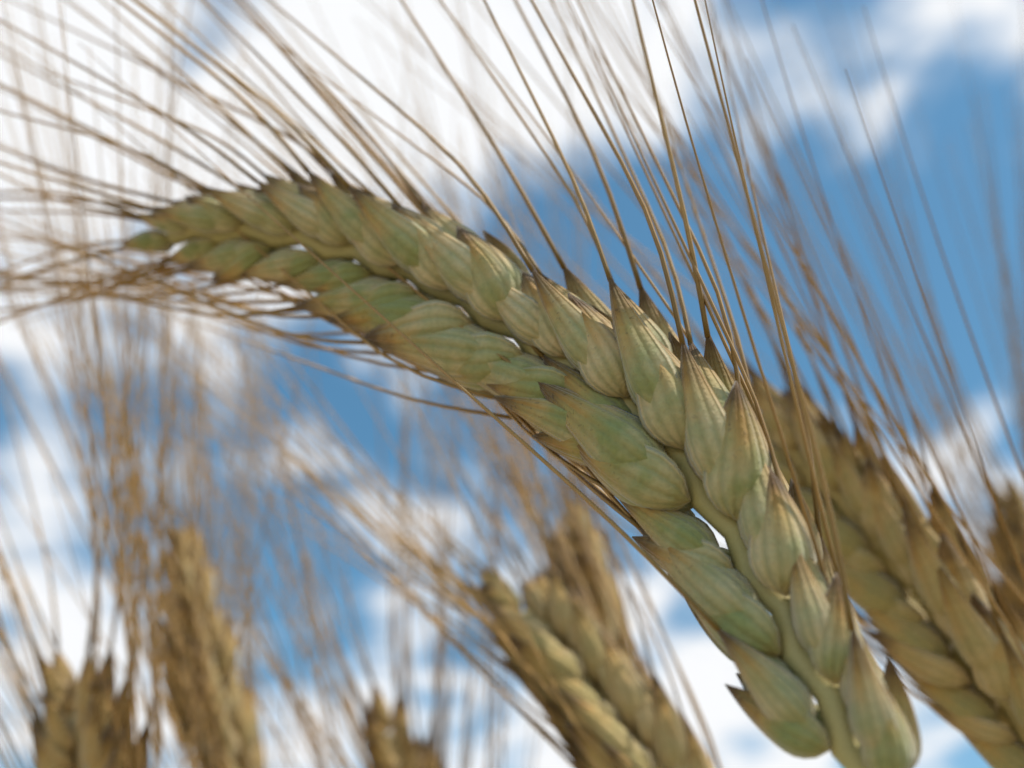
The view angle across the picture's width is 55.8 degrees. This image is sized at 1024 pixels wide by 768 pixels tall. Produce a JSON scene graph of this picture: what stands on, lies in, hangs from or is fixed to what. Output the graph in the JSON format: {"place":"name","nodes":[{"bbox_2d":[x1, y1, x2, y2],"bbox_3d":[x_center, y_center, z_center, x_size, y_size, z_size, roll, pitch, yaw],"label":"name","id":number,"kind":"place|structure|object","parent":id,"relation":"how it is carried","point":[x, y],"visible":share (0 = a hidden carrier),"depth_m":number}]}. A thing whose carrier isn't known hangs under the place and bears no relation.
{"place":"outdoors","nodes":[
{"label":"outdoors","id":0,"kind":"place"},
{"bbox_2d":[0,0,1023,767],"label":"sky","id":1,"kind":"structure","parent":0,"point":[921,40]},
{"label":"field ground","id":2,"kind":"structure","parent":0,"visible":0},
{"bbox_2d":[0,0,311,767],"bbox_3d":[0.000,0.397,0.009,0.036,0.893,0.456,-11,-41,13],"label":"wheat ear","id":3,"kind":"object","parent":2,"relation":"on","point":[240,712],"visible":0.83,"depth_m":0.12},
{"bbox_2d":[0,0,312,767],"bbox_3d":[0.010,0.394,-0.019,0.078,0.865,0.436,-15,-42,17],"label":"wheat ear","id":4,"kind":"object","parent":2,"relation":"on","point":[87,721],"visible":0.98,"depth_m":0.10},
{"bbox_2d":[0,71,542,767],"bbox_3d":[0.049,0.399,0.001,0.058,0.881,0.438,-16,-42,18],"label":"wheat ear","id":5,"kind":"object","parent":2,"relation":"on","point":[398,747],"visible":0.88,"depth_m":0.12},
{"bbox_2d":[26,18,721,767],"bbox_3d":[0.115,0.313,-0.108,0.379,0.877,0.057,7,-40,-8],"label":"wheat ear","id":6,"kind":"object","parent":2,"relation":"on","point":[600,700],"visible":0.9,"depth_m":0.09},
{"bbox_2d":[208,0,648,671],"bbox_3d":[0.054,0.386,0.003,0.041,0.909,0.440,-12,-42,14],"label":"wheat ear","id":7,"kind":"object","parent":2,"relation":"on","point":[588,574],"visible":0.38,"depth_m":0.12},
{"bbox_2d":[0,0,921,767],"bbox_3d":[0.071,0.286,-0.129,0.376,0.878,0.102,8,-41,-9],"label":"wheat ear","id":8,"kind":"object","parent":2,"relation":"on","point":[650,420],"visible":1,"depth_m":0.06},
{"bbox_2d":[167,0,1023,767],"bbox_3d":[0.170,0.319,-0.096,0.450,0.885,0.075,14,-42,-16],"label":"wheat ear","id":9,"kind":"object","parent":2,"relation":"on","point":[929,600],"visible":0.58,"depth_m":0.08},
{"bbox_2d":[664,0,1023,625],"bbox_3d":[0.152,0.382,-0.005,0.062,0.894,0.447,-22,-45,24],"label":"wheat ear","id":10,"kind":"object","parent":2,"relation":"on","point":[1011,508],"visible":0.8,"depth_m":0.12}
]}

